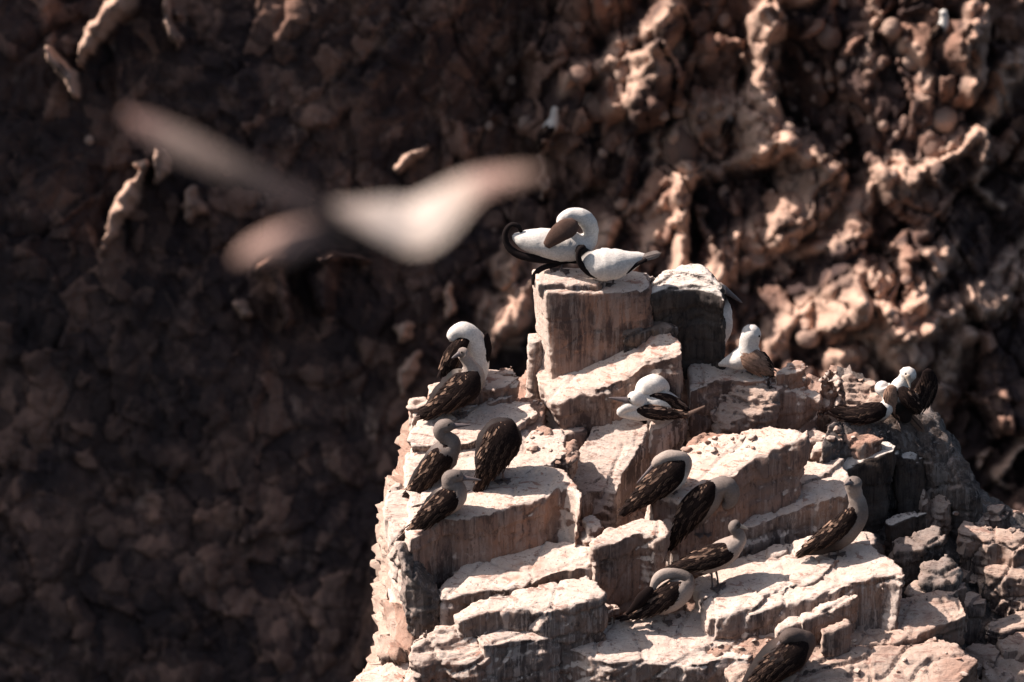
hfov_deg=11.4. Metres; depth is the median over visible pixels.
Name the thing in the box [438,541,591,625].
rock slab
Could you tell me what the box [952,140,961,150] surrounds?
cobble
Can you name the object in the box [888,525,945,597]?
rock block
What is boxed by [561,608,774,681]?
rock slab
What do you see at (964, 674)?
loose stone
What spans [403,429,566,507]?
rock slab
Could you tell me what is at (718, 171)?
cobble
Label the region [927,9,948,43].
seabird
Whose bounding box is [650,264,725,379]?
boulder
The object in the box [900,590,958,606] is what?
rock slab
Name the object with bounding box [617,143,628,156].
cobble
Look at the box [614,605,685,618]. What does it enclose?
red soil
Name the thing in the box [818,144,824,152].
cobble
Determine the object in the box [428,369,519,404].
rock slab
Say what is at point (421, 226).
flying seabird
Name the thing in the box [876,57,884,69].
cobble
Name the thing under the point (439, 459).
seabird
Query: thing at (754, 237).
cobble
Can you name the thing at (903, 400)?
seabird
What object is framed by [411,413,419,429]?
rock block
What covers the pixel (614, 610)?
boulder
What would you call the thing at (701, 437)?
red soil
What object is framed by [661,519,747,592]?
seabird
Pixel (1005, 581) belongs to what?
rock slab
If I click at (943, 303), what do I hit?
cobble
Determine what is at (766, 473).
rock slab
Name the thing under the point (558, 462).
loose stone
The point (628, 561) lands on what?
rock block
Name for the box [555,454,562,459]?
loose stone
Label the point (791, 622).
rock slab
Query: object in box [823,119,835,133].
cobble
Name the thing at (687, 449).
loose stone
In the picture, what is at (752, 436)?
loose stone
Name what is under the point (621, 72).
cobble
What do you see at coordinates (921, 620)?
rock slab
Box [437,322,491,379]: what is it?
seabird
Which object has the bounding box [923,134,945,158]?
cobble
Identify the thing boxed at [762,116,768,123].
cobble
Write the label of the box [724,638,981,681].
rock slab
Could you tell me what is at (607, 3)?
cobble
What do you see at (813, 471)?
rock slab
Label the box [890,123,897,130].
cobble
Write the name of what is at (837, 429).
loose stone
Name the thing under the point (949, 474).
rock slab
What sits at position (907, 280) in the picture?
cobble
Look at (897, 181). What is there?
cobble
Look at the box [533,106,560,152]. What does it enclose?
seabird
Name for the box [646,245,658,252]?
cobble
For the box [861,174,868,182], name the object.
cobble
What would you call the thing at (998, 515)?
boulder
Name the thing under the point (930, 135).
cobble
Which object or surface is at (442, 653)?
rock block
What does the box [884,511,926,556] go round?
rock slab
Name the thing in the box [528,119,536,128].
cobble
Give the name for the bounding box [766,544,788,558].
rock block
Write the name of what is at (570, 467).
red soil
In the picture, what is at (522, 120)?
cobble
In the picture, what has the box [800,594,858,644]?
rock slab
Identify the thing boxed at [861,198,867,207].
cobble
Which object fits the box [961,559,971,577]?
boulder
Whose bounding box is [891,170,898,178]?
cobble
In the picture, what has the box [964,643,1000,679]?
boulder
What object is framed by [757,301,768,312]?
cobble
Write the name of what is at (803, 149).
cobble
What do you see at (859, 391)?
boulder
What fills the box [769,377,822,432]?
rock block
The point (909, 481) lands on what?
rock block
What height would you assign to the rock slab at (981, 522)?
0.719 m
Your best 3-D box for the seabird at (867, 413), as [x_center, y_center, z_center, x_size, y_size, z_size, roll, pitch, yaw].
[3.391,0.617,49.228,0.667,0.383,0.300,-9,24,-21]
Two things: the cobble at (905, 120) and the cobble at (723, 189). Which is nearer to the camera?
the cobble at (905, 120)
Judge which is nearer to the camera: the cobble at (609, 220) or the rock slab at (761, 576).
the rock slab at (761, 576)
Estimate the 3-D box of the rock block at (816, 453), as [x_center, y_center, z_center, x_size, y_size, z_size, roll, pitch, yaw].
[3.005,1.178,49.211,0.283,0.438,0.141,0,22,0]
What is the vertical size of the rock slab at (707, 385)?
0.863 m
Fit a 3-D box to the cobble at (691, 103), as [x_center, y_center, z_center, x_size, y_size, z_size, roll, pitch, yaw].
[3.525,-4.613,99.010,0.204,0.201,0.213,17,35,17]
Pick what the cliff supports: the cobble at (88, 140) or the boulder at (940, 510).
the cobble at (88, 140)
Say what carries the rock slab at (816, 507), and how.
on the rock outcrop
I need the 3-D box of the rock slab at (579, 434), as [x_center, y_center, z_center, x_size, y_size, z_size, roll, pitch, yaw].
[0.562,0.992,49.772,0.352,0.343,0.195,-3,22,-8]
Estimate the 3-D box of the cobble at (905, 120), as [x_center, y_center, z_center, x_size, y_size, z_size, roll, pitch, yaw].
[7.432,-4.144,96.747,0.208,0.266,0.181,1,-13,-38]
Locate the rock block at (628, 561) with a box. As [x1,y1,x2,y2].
[587,518,670,614]
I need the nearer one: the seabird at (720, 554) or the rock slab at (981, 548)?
the seabird at (720, 554)
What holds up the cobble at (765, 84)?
on the cliff
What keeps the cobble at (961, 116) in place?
on the cliff
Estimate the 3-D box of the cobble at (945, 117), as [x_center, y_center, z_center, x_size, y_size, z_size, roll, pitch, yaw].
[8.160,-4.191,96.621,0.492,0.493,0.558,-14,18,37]
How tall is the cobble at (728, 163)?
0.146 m
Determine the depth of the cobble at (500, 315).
100.34 m
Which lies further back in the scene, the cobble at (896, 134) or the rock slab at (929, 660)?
the cobble at (896, 134)
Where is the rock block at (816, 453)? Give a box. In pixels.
[810,442,839,461]
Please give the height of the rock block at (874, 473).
1.125 m
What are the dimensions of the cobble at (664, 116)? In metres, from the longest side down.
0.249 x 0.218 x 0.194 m
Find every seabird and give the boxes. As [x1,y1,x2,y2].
[121,112,546,264]
[397,469,479,540]
[402,419,470,498]
[416,347,484,420]
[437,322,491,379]
[472,417,521,492]
[502,207,598,284]
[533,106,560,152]
[575,244,659,286]
[609,391,705,420]
[614,568,694,626]
[618,450,691,516]
[634,374,690,418]
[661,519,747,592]
[667,475,739,551]
[718,325,777,377]
[719,282,741,341]
[720,115,734,139]
[742,627,815,681]
[795,476,867,559]
[829,381,892,425]
[883,367,937,431]
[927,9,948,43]
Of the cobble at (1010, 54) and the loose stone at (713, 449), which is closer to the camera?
the loose stone at (713, 449)
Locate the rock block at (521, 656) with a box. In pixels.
[476,629,562,681]
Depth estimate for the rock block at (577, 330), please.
49.59 m
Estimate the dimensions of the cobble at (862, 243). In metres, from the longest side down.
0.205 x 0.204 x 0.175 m
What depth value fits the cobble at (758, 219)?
98.71 m
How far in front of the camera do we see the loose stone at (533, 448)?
49.26 m
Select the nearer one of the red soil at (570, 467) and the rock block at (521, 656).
the rock block at (521, 656)
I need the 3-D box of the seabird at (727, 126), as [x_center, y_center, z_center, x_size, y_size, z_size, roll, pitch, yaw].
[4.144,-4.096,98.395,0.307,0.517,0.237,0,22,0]
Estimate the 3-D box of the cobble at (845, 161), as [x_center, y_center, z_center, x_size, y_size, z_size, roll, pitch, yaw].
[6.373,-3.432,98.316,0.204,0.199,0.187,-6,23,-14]
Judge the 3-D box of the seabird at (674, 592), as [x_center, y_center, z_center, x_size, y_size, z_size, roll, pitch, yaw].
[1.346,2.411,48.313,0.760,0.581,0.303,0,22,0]
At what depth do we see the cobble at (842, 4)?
97.19 m
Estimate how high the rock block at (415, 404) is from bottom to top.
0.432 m
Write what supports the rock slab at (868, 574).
on the rock outcrop
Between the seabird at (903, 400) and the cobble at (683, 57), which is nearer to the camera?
the seabird at (903, 400)
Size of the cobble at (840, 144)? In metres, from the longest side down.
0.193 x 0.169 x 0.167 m
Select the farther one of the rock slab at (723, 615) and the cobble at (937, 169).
the cobble at (937, 169)
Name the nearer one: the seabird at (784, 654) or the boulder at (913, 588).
the seabird at (784, 654)
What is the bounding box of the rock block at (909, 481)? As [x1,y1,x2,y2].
[892,450,925,513]
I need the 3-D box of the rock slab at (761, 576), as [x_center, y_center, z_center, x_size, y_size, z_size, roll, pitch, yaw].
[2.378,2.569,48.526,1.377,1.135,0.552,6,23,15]
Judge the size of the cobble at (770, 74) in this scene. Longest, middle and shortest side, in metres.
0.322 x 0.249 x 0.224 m
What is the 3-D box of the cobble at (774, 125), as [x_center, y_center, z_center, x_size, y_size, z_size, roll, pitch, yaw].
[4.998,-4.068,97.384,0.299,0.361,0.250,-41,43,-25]
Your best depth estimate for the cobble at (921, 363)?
95.98 m
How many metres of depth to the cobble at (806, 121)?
98.86 m
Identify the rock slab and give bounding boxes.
[353,662,409,681]
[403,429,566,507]
[407,401,537,452]
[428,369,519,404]
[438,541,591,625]
[453,576,607,673]
[487,395,515,405]
[535,270,605,297]
[536,333,683,436]
[553,427,587,448]
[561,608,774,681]
[572,418,649,530]
[645,426,810,566]
[667,462,849,579]
[686,363,770,442]
[693,554,838,613]
[701,590,766,641]
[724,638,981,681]
[741,533,905,639]
[775,616,801,637]
[800,458,843,485]
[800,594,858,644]
[819,414,982,539]
[820,619,851,656]
[850,594,965,649]
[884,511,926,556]
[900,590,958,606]
[953,582,968,632]
[956,521,1023,601]
[975,513,989,526]
[983,564,1023,616]
[984,611,1023,647]
[996,632,1023,662]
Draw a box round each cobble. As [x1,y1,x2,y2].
[84,135,93,144]
[485,121,492,130]
[496,308,506,322]
[507,75,515,84]
[518,115,529,128]
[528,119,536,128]
[569,64,591,83]
[573,22,584,33]
[581,90,591,105]
[584,94,602,121]
[598,148,607,157]
[603,0,610,7]
[607,218,615,226]
[614,197,627,209]
[615,64,628,82]
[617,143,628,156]
[631,213,641,222]
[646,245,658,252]
[659,111,669,120]
[661,211,670,220]
[664,126,699,167]
[671,107,684,117]
[679,54,686,61]
[689,99,694,106]
[700,90,707,101]
[713,166,723,176]
[715,136,725,148]
[717,11,731,26]
[719,185,729,198]
[725,160,731,166]
[734,118,742,132]
[739,284,748,293]
[745,103,753,109]
[752,213,766,228]
[752,233,756,240]
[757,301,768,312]
[759,79,771,89]
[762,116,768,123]
[764,65,775,80]
[768,118,781,135]
[772,133,779,144]
[782,122,794,133]
[786,117,792,122]
[787,136,800,148]
[790,105,796,111]
[795,128,800,135]
[796,328,820,347]
[801,146,808,152]
[803,61,814,71]
[803,116,810,126]
[810,95,816,102]
[813,73,819,82]
[816,22,840,49]
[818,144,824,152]
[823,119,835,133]
[825,70,834,81]
[827,83,835,91]
[835,140,844,148]
[836,59,846,72]
[838,80,845,88]
[839,0,846,8]
[842,157,848,166]
[844,133,851,142]
[859,238,866,248]
[860,6,874,20]
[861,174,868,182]
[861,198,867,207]
[863,168,868,175]
[864,152,875,162]
[866,115,872,123]
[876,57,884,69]
[877,120,888,130]
[880,173,885,181]
[882,18,901,38]
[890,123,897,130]
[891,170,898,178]
[891,315,900,325]
[892,131,899,139]
[894,176,899,183]
[896,352,909,365]
[900,115,909,127]
[902,55,918,70]
[902,275,911,285]
[914,353,927,370]
[917,341,933,364]
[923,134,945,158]
[925,131,935,139]
[931,162,944,178]
[932,105,957,131]
[937,296,949,309]
[941,135,947,143]
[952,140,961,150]
[957,112,964,122]
[1003,50,1015,67]
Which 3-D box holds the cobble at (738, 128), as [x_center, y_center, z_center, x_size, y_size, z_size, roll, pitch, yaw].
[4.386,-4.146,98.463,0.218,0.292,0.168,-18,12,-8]
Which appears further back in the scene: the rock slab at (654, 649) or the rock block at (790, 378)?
the rock block at (790, 378)
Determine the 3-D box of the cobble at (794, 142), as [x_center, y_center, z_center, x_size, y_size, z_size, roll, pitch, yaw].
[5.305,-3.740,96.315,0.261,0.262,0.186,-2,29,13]
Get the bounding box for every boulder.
[579,515,603,546]
[605,603,620,625]
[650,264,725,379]
[710,371,780,434]
[775,360,810,388]
[825,373,882,430]
[904,580,924,596]
[918,554,963,592]
[919,489,932,527]
[930,494,952,545]
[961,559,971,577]
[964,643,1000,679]
[982,654,1023,681]
[983,504,1011,528]
[1011,523,1023,531]
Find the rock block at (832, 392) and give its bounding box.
[818,370,846,421]
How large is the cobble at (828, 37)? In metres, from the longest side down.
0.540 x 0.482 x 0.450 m
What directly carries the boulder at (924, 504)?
on the rock outcrop
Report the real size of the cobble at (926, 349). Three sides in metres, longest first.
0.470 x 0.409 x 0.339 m
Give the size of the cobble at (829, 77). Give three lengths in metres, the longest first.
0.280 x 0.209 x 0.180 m
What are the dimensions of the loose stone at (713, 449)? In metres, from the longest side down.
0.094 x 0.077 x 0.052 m
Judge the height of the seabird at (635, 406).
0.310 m
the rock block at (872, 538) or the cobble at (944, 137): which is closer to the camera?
the rock block at (872, 538)
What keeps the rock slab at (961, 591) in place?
on the rock outcrop
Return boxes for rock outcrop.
[359,364,1023,681]
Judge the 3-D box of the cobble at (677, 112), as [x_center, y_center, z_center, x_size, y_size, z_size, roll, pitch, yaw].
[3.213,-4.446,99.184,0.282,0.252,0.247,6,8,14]
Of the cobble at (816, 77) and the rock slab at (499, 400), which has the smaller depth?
the rock slab at (499, 400)
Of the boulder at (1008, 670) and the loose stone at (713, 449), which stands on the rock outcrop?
the boulder at (1008, 670)
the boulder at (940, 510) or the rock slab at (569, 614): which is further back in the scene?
the boulder at (940, 510)
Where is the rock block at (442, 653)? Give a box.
[403,624,490,681]
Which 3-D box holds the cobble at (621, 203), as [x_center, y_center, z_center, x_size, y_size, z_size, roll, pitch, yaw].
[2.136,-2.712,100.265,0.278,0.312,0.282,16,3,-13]
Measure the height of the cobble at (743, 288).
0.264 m
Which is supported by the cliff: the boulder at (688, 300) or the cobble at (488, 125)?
the cobble at (488, 125)
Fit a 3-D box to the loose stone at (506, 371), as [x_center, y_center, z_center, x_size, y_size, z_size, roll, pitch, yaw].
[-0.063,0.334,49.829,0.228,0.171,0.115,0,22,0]
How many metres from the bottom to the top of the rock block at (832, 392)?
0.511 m
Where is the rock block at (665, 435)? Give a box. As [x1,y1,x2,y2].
[646,418,687,466]
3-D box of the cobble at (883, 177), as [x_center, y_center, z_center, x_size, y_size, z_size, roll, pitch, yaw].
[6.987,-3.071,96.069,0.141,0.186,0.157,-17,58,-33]
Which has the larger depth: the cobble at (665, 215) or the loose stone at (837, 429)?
the cobble at (665, 215)
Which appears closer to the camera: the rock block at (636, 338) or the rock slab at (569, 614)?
the rock slab at (569, 614)
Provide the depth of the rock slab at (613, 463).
49.48 m
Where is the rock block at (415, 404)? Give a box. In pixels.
[406,397,427,432]
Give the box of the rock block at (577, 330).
[532,268,653,378]
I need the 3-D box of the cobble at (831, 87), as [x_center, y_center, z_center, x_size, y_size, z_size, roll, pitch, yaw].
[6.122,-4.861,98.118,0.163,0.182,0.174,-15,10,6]
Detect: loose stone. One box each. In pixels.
[495,366,516,376]
[530,411,537,419]
[530,446,537,450]
[554,460,562,464]
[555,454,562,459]
[645,273,654,284]
[680,447,691,451]
[710,447,717,452]
[748,433,756,439]
[826,435,835,441]
[833,426,841,432]
[853,668,860,672]
[959,671,968,676]
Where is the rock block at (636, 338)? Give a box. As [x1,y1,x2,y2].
[622,320,678,352]
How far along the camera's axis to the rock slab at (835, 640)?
47.86 m
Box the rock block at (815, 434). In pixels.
[808,428,825,461]
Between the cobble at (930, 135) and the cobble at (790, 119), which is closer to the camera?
the cobble at (930, 135)
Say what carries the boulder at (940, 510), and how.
on the rock outcrop
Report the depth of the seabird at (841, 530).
48.13 m
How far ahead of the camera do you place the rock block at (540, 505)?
48.81 m
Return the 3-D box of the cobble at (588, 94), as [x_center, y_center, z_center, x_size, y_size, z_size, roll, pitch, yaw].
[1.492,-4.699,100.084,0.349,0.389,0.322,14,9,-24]
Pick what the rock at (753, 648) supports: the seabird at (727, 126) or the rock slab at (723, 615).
the rock slab at (723, 615)
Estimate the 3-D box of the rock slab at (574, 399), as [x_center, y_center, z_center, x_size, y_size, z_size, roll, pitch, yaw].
[0.945,0.513,49.895,1.431,1.346,0.813,0,22,0]
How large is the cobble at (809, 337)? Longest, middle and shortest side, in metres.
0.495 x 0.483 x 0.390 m
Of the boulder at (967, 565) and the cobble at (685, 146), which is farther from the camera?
the cobble at (685, 146)
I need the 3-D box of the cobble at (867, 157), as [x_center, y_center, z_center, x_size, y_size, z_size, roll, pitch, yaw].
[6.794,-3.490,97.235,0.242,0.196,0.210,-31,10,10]
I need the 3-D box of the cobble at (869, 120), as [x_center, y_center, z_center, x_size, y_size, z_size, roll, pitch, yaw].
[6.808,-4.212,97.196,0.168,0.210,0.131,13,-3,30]
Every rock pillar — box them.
[382,482,408,603]
[525,333,542,398]
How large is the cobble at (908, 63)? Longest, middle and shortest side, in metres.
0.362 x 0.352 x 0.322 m
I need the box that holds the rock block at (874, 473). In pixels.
[843,441,895,532]
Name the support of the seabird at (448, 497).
on the rock block at (540, 505)
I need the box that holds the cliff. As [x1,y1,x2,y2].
[0,0,1023,681]
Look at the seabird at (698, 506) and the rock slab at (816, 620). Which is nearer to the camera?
the rock slab at (816, 620)
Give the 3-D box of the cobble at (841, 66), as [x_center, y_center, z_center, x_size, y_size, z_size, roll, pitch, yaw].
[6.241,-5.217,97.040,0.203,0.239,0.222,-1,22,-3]
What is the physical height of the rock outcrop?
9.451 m
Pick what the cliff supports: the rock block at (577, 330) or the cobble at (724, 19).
the cobble at (724, 19)
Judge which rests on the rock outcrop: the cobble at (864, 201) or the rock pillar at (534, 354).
the rock pillar at (534, 354)
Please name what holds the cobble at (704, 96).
on the cliff
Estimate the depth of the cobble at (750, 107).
98.18 m
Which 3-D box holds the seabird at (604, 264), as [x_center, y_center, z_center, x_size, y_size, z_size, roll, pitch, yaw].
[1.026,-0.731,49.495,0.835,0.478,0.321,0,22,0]
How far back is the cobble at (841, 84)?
97.13 m
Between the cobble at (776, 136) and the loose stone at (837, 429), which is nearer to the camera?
the loose stone at (837, 429)
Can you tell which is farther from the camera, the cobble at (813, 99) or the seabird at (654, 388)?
the cobble at (813, 99)
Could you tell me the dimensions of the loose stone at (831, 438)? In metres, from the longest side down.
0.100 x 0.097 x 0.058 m
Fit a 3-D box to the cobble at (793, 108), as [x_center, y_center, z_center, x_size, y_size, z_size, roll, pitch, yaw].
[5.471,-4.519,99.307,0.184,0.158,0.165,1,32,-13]
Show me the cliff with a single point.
(200, 428)
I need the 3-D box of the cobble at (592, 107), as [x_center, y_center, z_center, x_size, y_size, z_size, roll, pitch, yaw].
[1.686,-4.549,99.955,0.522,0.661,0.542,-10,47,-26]
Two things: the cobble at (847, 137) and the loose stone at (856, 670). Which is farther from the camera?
the cobble at (847, 137)
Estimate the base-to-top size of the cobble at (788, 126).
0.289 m
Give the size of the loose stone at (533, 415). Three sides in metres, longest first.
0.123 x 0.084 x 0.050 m
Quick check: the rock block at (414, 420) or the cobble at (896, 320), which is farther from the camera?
the cobble at (896, 320)
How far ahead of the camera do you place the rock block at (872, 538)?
48.67 m
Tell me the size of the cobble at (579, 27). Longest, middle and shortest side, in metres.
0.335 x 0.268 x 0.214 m
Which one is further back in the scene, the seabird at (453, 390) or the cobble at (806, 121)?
the cobble at (806, 121)
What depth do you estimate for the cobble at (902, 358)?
95.87 m
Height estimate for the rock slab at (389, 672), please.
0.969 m
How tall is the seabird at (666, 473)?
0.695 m
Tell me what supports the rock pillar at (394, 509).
on the rock outcrop
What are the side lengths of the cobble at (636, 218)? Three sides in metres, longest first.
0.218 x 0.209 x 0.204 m
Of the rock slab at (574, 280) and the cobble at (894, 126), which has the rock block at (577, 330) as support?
the rock slab at (574, 280)
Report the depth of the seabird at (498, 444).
48.70 m
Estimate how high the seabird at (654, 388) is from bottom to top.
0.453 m
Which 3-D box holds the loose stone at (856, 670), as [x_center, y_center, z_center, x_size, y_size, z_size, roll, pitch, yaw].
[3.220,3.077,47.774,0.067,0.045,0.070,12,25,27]
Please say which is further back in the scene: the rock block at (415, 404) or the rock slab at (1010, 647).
the rock block at (415, 404)
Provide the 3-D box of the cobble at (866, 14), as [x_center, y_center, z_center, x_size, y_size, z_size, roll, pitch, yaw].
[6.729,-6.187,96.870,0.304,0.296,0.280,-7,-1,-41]
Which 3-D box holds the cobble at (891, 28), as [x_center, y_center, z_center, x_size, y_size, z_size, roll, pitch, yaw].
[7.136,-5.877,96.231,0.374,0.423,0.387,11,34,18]
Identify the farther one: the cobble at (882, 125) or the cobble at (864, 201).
the cobble at (864, 201)
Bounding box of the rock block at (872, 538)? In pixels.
[861,532,876,546]
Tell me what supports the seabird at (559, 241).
on the rock slab at (574, 280)
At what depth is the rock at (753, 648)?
48.08 m
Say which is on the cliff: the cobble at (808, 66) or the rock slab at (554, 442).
the cobble at (808, 66)
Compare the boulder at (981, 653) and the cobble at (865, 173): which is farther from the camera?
the cobble at (865, 173)
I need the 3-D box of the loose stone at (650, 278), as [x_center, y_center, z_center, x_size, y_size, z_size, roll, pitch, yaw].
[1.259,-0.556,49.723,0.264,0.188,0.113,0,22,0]
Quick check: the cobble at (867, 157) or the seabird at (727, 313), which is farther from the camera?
the cobble at (867, 157)
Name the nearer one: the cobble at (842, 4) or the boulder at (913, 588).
the boulder at (913, 588)
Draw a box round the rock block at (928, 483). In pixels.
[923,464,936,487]
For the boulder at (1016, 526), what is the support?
on the rock outcrop
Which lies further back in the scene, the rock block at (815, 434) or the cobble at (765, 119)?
the cobble at (765, 119)
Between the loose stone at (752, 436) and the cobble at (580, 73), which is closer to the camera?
the loose stone at (752, 436)
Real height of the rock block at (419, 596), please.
1.232 m
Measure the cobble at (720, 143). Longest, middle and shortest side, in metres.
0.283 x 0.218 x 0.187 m
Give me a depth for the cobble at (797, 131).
97.88 m
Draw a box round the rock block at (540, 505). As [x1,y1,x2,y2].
[405,465,581,590]
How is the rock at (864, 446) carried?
on the rock slab at (949, 474)
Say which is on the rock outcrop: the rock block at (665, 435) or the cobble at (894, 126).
the rock block at (665, 435)
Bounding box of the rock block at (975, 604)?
[963,591,985,644]
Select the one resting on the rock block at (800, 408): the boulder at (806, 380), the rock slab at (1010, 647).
the boulder at (806, 380)
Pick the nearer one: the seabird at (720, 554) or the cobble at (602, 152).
the seabird at (720, 554)
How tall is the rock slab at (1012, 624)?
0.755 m
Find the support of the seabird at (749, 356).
on the rock slab at (707, 385)
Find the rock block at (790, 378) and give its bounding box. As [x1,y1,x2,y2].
[775,367,803,389]
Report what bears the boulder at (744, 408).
on the rock outcrop
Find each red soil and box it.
[519,397,580,478]
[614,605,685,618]
[686,432,722,446]
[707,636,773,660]
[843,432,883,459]
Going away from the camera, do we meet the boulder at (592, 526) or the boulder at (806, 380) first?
the boulder at (592, 526)
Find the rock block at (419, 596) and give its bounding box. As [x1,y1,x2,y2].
[397,542,440,638]
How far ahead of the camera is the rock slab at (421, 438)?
49.59 m
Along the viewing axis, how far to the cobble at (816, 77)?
98.01 m
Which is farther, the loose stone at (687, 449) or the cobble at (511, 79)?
the cobble at (511, 79)
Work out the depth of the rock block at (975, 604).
49.09 m

